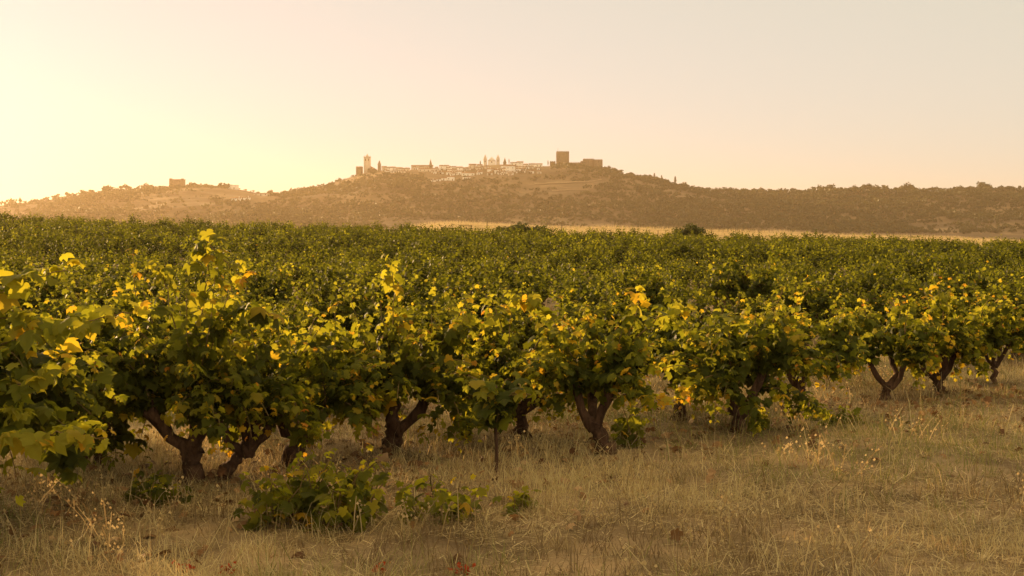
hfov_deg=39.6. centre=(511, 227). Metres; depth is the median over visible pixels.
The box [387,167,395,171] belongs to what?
village house
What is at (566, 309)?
grapevine
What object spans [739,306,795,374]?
grapevine
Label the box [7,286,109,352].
grapevine
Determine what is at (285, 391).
grapevine
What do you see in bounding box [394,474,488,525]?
vine sprouts
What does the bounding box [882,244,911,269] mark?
grapevine
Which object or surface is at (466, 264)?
grapevine
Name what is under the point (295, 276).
grapevine
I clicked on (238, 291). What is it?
grapevine
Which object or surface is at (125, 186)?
oak tree
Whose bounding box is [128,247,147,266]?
grapevine
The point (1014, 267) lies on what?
grapevine
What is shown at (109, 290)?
grapevine
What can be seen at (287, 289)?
grapevine
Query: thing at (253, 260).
grapevine
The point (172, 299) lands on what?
grapevine
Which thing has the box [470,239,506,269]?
grapevine
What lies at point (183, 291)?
grapevine
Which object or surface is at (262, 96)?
sky
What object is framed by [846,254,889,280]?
grapevine
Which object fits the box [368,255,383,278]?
grapevine
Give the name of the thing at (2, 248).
grapevine
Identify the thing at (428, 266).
grapevine
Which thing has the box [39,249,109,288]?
grapevine
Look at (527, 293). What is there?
grapevine
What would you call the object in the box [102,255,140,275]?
grapevine
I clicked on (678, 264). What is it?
grapevine
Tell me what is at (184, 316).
grapevine
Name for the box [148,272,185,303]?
grapevine
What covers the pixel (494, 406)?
young vine
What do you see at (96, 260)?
grapevine
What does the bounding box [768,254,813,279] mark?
grapevine
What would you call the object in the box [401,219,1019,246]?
tall blond grass
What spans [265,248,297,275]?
grapevine
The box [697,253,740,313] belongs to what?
grapevine
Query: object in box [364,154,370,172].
bell tower
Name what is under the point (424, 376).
grapevine
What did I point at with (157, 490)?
green weeds
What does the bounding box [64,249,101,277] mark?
grapevine
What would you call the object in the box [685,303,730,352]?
grapevine
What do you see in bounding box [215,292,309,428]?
grapevine
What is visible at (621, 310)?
grapevine
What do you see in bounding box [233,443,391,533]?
vine sprouts
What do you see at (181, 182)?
stone house
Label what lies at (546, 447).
dry weeds
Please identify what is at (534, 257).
grapevine
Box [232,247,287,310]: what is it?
grapevine
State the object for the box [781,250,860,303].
grapevine
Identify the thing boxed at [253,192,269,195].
village house
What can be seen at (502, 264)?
grapevine
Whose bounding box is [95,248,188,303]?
grapevine
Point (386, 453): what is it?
fallen leaves
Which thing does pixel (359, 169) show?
stone building
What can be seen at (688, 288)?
grapevine
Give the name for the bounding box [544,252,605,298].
grapevine
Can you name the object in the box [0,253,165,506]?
grapevine
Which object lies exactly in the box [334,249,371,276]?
grapevine
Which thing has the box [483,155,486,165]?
church tower
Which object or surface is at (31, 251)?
grapevine
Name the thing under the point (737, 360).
grapevine
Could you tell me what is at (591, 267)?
grapevine
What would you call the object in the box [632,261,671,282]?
grapevine
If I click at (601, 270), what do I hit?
grapevine
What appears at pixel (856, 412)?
green weeds
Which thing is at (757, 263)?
grapevine
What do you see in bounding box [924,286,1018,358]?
grapevine
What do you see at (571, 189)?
dirt road
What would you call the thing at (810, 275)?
grapevine
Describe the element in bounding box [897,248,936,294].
grapevine
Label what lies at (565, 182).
dirt road
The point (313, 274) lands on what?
grapevine
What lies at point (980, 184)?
oak tree
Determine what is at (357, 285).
grapevine
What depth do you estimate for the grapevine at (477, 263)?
46.17 m
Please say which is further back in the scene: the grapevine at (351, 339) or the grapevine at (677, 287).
the grapevine at (677, 287)
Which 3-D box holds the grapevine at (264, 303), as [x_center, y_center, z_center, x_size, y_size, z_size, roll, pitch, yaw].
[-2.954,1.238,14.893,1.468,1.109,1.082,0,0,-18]
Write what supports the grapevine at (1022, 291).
on the ground at (588, 553)
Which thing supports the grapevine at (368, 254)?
on the ground at (588, 553)
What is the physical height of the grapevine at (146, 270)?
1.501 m
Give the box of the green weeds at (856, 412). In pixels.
[810,405,866,425]
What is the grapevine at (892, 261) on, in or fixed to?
on the ground at (588, 553)
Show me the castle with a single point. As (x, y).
(562, 156)
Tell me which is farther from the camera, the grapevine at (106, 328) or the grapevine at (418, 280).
the grapevine at (418, 280)
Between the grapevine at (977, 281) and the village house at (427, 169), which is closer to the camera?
the grapevine at (977, 281)
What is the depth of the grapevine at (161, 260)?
41.24 m
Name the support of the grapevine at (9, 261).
on the ground at (588, 553)
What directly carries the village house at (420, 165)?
on the hills
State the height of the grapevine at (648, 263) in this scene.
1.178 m
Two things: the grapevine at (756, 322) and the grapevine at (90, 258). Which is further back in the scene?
the grapevine at (90, 258)
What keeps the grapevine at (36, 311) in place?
on the ground at (588, 553)
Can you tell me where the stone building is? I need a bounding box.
[356,166,362,174]
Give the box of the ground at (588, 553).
[0,231,1023,575]
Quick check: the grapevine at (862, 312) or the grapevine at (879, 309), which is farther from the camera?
the grapevine at (879, 309)
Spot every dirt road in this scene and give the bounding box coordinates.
[534,179,601,183]
[552,189,587,190]
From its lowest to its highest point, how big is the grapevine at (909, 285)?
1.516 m
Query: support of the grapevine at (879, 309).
on the ground at (588, 553)
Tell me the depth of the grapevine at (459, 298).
22.95 m
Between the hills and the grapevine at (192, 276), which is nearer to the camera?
the grapevine at (192, 276)
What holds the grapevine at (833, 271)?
on the ground at (588, 553)
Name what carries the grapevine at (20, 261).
on the ground at (588, 553)
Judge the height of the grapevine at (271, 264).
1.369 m
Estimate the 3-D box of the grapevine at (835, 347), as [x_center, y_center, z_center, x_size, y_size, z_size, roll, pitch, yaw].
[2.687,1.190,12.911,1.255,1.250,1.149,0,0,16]
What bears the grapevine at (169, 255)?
on the ground at (588, 553)
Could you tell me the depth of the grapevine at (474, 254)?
49.21 m
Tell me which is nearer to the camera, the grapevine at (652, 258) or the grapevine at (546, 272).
the grapevine at (546, 272)
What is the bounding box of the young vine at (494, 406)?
[454,371,542,471]
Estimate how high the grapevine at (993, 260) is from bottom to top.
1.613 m
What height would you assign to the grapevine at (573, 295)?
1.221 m
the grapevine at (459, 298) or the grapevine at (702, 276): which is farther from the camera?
the grapevine at (702, 276)
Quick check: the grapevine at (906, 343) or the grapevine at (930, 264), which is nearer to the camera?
the grapevine at (906, 343)
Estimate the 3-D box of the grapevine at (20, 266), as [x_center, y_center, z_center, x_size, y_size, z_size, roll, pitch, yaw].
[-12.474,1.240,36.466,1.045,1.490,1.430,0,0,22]
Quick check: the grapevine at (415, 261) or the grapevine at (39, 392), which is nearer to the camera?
the grapevine at (39, 392)
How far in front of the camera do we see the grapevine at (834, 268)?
43.72 m
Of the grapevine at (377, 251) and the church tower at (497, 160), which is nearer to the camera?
the grapevine at (377, 251)
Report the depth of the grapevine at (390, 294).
21.85 m
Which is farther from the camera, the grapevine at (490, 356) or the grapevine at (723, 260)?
the grapevine at (723, 260)
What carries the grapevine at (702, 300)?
on the ground at (588, 553)
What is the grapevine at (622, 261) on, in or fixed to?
on the ground at (588, 553)
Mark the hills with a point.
(207, 192)
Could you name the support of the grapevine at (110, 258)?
on the ground at (588, 553)
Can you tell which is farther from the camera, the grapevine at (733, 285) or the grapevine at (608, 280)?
the grapevine at (608, 280)
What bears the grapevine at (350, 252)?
on the ground at (588, 553)
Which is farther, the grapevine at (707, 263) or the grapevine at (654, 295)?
the grapevine at (707, 263)
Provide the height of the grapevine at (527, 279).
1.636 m
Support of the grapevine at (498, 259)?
on the ground at (588, 553)
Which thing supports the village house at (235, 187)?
on the hills
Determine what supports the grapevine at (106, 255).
on the ground at (588, 553)
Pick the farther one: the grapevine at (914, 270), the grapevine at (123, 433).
the grapevine at (914, 270)
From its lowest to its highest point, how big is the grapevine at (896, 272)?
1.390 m
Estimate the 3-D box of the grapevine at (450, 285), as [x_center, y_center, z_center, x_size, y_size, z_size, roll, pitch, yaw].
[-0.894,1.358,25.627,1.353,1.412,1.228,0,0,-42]
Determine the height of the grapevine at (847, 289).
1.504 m
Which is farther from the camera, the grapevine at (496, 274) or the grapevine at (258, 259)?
the grapevine at (258, 259)
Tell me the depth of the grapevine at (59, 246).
51.71 m
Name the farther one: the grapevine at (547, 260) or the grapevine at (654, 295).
the grapevine at (547, 260)
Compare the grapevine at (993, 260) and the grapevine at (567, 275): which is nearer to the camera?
the grapevine at (567, 275)
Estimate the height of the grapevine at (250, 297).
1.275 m
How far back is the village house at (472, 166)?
1910.00 m
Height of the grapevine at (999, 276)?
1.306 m
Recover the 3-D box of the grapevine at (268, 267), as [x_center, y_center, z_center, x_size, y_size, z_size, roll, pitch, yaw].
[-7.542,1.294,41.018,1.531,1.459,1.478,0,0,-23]
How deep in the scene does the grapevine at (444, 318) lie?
14.17 m
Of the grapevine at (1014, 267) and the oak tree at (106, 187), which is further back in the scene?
the oak tree at (106, 187)
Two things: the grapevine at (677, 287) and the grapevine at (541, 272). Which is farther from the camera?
the grapevine at (541, 272)
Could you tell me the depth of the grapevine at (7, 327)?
13.00 m
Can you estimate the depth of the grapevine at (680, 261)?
49.06 m
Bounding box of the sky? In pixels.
[0,0,1023,204]
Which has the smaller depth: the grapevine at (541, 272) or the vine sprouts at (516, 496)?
the vine sprouts at (516, 496)
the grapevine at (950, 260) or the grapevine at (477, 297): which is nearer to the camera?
the grapevine at (477, 297)
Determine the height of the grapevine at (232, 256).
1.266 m
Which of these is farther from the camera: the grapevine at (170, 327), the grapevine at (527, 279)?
the grapevine at (527, 279)
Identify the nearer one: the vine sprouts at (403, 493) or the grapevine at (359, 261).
the vine sprouts at (403, 493)
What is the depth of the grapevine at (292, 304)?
17.62 m
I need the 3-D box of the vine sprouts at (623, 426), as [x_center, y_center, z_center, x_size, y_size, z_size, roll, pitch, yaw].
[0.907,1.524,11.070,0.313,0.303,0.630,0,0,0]
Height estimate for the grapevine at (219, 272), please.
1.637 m
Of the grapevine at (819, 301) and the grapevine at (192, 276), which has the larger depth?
the grapevine at (192, 276)
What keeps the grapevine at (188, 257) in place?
on the ground at (588, 553)
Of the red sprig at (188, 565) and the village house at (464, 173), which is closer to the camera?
the red sprig at (188, 565)
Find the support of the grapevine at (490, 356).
on the ground at (588, 553)
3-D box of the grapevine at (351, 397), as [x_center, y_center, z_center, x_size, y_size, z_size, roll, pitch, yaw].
[-1.519,1.176,10.226,1.307,1.330,1.343,0,0,26]
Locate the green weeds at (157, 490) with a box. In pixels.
[121,461,193,508]
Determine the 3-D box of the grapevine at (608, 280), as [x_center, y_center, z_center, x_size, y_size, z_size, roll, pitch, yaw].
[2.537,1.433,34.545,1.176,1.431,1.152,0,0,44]
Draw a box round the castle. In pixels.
[550,151,602,166]
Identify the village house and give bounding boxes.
[228,185,238,189]
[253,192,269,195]
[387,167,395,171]
[411,165,432,169]
[418,167,438,171]
[439,164,448,169]
[447,175,454,180]
[461,171,474,175]
[469,164,475,168]
[505,165,514,171]
[517,161,522,165]
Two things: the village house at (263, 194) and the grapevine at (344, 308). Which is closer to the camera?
the grapevine at (344, 308)
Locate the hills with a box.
[0,164,1023,240]
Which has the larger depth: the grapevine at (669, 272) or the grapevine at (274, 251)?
the grapevine at (274, 251)
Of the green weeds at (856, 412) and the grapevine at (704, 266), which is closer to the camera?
the green weeds at (856, 412)
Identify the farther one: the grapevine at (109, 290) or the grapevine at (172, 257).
the grapevine at (172, 257)
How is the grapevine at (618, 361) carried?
on the ground at (588, 553)
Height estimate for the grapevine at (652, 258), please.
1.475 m
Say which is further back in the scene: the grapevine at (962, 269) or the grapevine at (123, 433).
the grapevine at (962, 269)
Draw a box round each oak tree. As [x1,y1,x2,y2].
[101,185,114,189]
[119,184,128,189]
[861,184,874,189]
[901,182,913,188]
[976,181,991,186]
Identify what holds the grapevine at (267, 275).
on the ground at (588, 553)
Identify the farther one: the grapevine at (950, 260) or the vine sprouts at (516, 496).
the grapevine at (950, 260)
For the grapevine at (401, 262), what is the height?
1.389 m
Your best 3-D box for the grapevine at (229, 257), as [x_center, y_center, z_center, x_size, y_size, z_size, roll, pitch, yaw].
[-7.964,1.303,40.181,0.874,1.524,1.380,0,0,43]
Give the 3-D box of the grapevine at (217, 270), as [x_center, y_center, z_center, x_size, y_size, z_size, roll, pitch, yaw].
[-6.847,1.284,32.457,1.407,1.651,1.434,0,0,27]
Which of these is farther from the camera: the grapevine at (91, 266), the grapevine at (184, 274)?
the grapevine at (184, 274)
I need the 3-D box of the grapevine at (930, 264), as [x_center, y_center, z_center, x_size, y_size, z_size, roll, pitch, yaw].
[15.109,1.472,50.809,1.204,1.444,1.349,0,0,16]
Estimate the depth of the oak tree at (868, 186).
2079.40 m
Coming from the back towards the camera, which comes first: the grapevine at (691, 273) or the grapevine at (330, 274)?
the grapevine at (691, 273)
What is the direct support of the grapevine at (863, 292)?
on the ground at (588, 553)
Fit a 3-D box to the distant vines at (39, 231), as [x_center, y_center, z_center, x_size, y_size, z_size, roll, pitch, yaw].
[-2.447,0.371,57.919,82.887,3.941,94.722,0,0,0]
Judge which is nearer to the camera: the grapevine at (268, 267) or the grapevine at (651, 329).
the grapevine at (651, 329)
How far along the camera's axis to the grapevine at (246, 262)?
37.70 m
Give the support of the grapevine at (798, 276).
on the ground at (588, 553)
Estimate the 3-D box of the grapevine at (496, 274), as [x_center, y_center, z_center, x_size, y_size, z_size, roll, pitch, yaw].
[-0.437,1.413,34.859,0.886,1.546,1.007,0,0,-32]
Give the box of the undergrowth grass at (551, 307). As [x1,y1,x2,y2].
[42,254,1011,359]
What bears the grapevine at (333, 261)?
on the ground at (588, 553)
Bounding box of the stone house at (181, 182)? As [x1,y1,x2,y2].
[169,178,185,185]
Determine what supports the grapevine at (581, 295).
on the ground at (588, 553)
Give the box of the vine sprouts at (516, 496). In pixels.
[491,485,541,515]
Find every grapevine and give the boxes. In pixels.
[0,239,8,260]
[0,248,12,265]
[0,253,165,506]
[0,257,81,331]
[1,315,9,332]
[2,250,33,270]
[4,248,28,266]
[7,247,48,274]
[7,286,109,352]
[7,299,151,469]
[8,242,42,265]
[15,258,65,290]
[27,248,63,273]
[29,302,67,352]
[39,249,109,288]
[44,287,168,470]
[45,226,91,260]
[56,239,87,270]
[56,267,100,297]
[61,259,150,304]
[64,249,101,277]
[69,259,132,284]
[73,229,290,484]
[73,247,115,269]
[75,271,149,317]
[79,244,144,284]
[85,245,116,272]
[92,251,122,265]
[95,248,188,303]
[96,288,187,326]
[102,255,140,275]
[112,252,138,266]
[118,296,191,370]
[121,253,167,283]
[122,312,343,479]
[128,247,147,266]
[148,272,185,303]
[149,247,178,269]
[149,251,166,279]
[149,271,197,311]
[163,250,182,267]
[168,296,276,339]
[172,257,191,271]
[174,261,190,301]
[174,289,225,332]
[175,258,232,297]
[180,249,201,263]
[183,258,231,290]
[184,248,245,294]
[185,278,226,298]
[188,273,278,333]
[211,247,246,290]
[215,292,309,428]
[216,234,246,262]
[217,301,394,467]
[219,254,308,312]
[221,254,250,282]
[223,260,269,293]
[226,246,245,264]
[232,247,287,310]
[233,248,275,272]
[238,281,312,339]
[246,264,304,295]
[247,243,280,269]
[255,248,276,274]
[260,244,288,270]
[260,255,299,286]
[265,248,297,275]
[276,247,322,300]
[286,248,304,262]
[294,266,339,319]
[295,250,319,266]
[296,258,343,285]
[297,275,388,343]
[299,250,362,302]
[300,245,334,273]
[311,254,496,453]
[322,253,346,278]
[325,273,399,306]
[327,257,370,277]
[332,250,387,328]
[333,247,353,266]
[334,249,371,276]
[336,305,456,411]
[346,244,379,265]
[347,254,373,270]
[349,239,387,263]
[356,255,401,289]
[358,271,437,318]
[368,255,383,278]
[380,240,442,301]
[387,250,414,277]
[389,245,428,286]
[392,283,477,342]
[402,263,451,303]
[405,297,458,317]
[407,245,426,279]
[412,254,440,289]
[423,243,485,293]
[426,289,524,374]
[427,264,489,310]
[427,267,463,296]
[430,254,452,277]
[434,293,468,309]
[436,252,461,273]
[438,293,587,438]
[443,243,470,267]
[450,253,484,294]
[457,254,502,281]
[459,258,503,300]
[460,268,536,327]
[461,241,487,278]
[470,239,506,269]
[476,250,516,281]
[479,256,510,286]
[482,252,512,282]
[483,255,553,302]
[494,245,527,274]
[494,281,538,329]
[506,307,576,349]
[513,285,703,454]
[514,267,561,306]
[516,256,551,289]
[521,247,549,271]
[522,246,559,272]
[526,260,562,285]
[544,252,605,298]
[544,261,611,304]
[547,245,576,287]
[548,263,586,298]
[549,278,628,322]
[552,297,617,355]
[559,241,586,274]
[560,259,585,274]
[562,266,614,303]
[571,277,653,352]
[583,251,619,278]
[584,259,619,291]
[585,249,618,273]
[592,258,636,292]
[598,265,625,285]
[607,259,680,329]
[613,251,641,274]
[617,259,653,285]
[620,244,652,271]
[622,268,675,294]
[632,256,659,290]
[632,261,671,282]
[637,261,683,290]
[638,245,670,271]
[638,282,733,420]
[644,297,697,334]
[650,266,701,303]
[651,249,667,268]
[653,286,834,436]
[656,254,702,289]
[663,256,679,273]
[663,271,694,302]
[665,259,700,282]
[668,252,692,269]
[668,277,723,329]
[680,252,712,288]
[685,276,714,303]
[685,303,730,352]
[691,263,720,287]
[693,239,790,318]
[696,254,715,282]
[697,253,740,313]
[700,260,740,299]
[710,245,742,279]
[711,245,759,276]
[711,292,788,334]
[738,291,879,406]
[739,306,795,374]
[743,255,760,275]
[746,263,777,278]
[749,255,769,269]
[749,266,793,291]
[763,272,845,348]
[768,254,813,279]
[772,254,831,294]
[774,257,799,284]
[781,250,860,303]
[785,277,829,339]
[792,248,818,271]
[797,261,823,278]
[799,267,825,282]
[809,253,854,282]
[810,259,846,275]
[813,305,887,371]
[818,260,862,299]
[830,276,894,328]
[831,274,899,317]
[831,295,955,400]
[833,238,865,274]
[841,247,905,304]
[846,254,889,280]
[848,248,875,270]
[848,259,903,304]
[860,257,918,306]
[866,249,903,281]
[867,265,922,308]
[868,255,905,277]
[881,277,1004,393]
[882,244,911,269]
[887,260,941,312]
[888,240,938,274]
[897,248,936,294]
[900,290,945,319]
[916,241,986,293]
[922,265,998,309]
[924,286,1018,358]
[926,249,942,274]
[931,249,967,278]
[948,291,1023,383]
[953,247,989,278]
[954,253,1003,286]
[960,270,1023,358]
[961,265,1003,293]
[971,246,1021,278]
[978,265,1015,277]
[990,282,1023,304]
[993,266,1021,288]
[995,250,1023,280]
[999,258,1023,294]
[1005,265,1023,302]
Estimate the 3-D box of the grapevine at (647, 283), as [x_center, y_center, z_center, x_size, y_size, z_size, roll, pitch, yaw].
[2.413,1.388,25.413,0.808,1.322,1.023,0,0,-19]
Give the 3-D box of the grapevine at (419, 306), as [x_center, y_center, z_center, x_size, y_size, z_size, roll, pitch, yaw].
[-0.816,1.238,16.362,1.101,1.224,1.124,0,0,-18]
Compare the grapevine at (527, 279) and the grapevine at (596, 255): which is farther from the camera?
the grapevine at (596, 255)
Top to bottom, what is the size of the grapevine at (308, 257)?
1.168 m
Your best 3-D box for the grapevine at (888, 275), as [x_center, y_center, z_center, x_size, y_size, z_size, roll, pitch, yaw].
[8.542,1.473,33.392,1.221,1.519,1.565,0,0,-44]
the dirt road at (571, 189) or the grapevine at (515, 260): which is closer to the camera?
the grapevine at (515, 260)
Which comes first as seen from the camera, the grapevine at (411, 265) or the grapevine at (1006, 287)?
the grapevine at (1006, 287)
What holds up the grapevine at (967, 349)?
on the ground at (588, 553)
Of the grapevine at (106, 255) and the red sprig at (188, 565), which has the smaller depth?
the red sprig at (188, 565)
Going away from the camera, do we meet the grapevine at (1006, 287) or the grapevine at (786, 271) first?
the grapevine at (1006, 287)
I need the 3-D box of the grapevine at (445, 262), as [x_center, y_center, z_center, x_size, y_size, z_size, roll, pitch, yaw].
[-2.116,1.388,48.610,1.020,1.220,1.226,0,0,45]
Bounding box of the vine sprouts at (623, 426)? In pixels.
[610,402,649,447]
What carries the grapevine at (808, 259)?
on the ground at (588, 553)
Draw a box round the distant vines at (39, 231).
[0,208,1023,272]
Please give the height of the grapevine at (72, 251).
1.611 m
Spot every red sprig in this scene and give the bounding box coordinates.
[172,560,195,572]
[218,561,240,573]
[372,561,386,572]
[448,562,475,574]
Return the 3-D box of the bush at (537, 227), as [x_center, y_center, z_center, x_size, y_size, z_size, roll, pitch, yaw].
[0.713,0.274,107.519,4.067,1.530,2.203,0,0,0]
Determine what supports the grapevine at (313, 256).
on the ground at (588, 553)
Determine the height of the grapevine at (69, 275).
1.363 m
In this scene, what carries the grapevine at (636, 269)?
on the ground at (588, 553)
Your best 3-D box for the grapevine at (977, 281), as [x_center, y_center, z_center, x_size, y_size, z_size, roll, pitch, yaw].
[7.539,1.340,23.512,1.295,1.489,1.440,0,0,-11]
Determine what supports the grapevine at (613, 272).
on the ground at (588, 553)
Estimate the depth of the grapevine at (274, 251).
49.28 m
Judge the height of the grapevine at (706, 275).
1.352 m
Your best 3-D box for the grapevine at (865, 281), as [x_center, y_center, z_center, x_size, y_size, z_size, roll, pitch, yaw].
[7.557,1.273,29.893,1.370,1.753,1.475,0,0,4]
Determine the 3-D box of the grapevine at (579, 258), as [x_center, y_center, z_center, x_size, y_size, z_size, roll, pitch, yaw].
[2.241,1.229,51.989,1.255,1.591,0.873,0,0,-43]
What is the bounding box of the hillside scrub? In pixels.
[0,162,1023,233]
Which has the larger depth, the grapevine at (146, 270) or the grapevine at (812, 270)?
the grapevine at (812, 270)
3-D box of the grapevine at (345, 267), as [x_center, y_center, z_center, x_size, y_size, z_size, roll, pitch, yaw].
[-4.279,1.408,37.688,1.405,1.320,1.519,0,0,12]
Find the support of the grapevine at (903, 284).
on the ground at (588, 553)
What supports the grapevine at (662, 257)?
on the ground at (588, 553)
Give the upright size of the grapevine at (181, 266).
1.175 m
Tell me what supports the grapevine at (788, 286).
on the ground at (588, 553)
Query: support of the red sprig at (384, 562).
on the ground at (588, 553)
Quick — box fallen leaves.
[0,371,1023,575]
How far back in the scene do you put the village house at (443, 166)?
1930.00 m
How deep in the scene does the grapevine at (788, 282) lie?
30.89 m
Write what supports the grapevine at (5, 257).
on the ground at (588, 553)
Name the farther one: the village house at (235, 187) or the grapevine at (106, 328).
the village house at (235, 187)
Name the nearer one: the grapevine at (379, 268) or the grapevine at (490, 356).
the grapevine at (490, 356)
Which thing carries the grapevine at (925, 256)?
on the ground at (588, 553)
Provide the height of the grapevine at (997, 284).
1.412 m
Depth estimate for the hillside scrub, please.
1609.34 m
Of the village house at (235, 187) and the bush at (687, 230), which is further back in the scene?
the village house at (235, 187)
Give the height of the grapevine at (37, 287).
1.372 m
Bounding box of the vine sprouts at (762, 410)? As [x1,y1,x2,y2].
[745,406,771,431]
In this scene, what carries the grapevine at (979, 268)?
on the ground at (588, 553)
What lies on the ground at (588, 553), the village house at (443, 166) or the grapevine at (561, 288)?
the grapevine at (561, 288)
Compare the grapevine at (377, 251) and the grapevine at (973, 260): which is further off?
the grapevine at (377, 251)
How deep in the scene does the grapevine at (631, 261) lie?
47.35 m
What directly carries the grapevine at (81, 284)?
on the ground at (588, 553)
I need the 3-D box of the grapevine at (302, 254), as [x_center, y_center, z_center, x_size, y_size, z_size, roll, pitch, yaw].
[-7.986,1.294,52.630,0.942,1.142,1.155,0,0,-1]
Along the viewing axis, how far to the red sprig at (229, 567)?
7.14 m
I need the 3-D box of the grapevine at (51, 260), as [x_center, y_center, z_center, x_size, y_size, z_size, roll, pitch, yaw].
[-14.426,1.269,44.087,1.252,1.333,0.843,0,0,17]
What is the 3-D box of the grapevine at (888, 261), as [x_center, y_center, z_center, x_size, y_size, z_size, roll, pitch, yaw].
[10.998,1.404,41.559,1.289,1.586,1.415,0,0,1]
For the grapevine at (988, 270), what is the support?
on the ground at (588, 553)
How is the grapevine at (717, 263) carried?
on the ground at (588, 553)
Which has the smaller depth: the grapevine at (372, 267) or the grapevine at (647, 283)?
the grapevine at (647, 283)
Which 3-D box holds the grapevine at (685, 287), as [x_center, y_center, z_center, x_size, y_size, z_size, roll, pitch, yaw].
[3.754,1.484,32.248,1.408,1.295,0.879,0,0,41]
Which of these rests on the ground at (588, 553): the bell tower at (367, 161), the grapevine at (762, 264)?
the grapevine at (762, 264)
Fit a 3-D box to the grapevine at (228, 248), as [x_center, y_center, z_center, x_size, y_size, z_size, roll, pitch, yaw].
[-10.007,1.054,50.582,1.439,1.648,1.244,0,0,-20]
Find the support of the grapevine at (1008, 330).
on the ground at (588, 553)
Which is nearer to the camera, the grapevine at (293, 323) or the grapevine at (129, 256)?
the grapevine at (293, 323)
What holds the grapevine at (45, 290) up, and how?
on the ground at (588, 553)
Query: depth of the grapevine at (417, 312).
19.22 m
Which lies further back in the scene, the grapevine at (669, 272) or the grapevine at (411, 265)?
the grapevine at (669, 272)
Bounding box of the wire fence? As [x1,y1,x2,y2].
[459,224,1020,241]
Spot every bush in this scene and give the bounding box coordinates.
[495,222,547,234]
[672,222,705,236]
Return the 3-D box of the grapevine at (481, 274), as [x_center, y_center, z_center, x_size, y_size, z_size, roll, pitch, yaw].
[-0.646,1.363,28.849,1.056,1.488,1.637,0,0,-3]
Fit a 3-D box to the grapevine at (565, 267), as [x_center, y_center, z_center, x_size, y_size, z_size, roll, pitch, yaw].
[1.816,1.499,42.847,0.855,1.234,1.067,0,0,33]
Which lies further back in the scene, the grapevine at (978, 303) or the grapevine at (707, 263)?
the grapevine at (707, 263)
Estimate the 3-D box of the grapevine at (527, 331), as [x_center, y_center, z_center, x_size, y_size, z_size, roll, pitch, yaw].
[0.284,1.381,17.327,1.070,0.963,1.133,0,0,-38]
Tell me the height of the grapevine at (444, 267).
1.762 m
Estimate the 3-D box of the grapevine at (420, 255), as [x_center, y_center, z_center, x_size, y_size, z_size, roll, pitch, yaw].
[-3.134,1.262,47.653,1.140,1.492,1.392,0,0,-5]
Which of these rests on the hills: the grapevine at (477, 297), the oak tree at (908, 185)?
the oak tree at (908, 185)
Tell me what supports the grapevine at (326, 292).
on the ground at (588, 553)
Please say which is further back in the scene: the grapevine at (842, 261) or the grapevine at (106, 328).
the grapevine at (842, 261)
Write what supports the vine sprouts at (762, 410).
on the ground at (588, 553)
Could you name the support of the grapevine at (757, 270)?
on the ground at (588, 553)
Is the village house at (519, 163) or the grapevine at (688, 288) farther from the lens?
the village house at (519, 163)
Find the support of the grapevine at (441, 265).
on the ground at (588, 553)
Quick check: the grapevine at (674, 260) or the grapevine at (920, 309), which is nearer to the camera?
the grapevine at (920, 309)
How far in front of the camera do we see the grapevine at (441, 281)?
30.99 m
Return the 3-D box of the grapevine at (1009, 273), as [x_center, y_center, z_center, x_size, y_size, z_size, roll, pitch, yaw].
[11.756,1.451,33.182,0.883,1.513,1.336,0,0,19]
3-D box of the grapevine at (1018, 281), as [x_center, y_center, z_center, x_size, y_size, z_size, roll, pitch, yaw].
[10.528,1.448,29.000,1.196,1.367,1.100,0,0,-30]
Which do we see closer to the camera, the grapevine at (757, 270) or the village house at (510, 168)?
the grapevine at (757, 270)
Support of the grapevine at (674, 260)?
on the ground at (588, 553)
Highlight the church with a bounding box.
[488,157,495,164]
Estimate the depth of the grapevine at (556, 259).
45.65 m
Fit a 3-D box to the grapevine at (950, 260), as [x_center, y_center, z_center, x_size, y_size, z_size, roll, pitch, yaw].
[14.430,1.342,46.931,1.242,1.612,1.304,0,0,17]
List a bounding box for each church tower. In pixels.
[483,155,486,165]
[496,155,499,164]
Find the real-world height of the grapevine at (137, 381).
1.841 m
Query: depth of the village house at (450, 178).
1778.00 m
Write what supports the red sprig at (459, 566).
on the ground at (588, 553)
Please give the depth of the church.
1961.18 m
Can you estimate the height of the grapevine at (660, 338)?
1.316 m
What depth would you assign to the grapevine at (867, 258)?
48.17 m
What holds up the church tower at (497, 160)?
on the hills
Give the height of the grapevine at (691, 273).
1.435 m
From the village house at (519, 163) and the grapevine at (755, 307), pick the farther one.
the village house at (519, 163)
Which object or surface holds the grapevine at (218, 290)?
on the ground at (588, 553)
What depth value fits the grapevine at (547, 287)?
32.65 m
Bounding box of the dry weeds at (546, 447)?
[0,365,1023,575]
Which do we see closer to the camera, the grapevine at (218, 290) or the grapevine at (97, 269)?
the grapevine at (218, 290)
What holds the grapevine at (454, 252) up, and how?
on the ground at (588, 553)

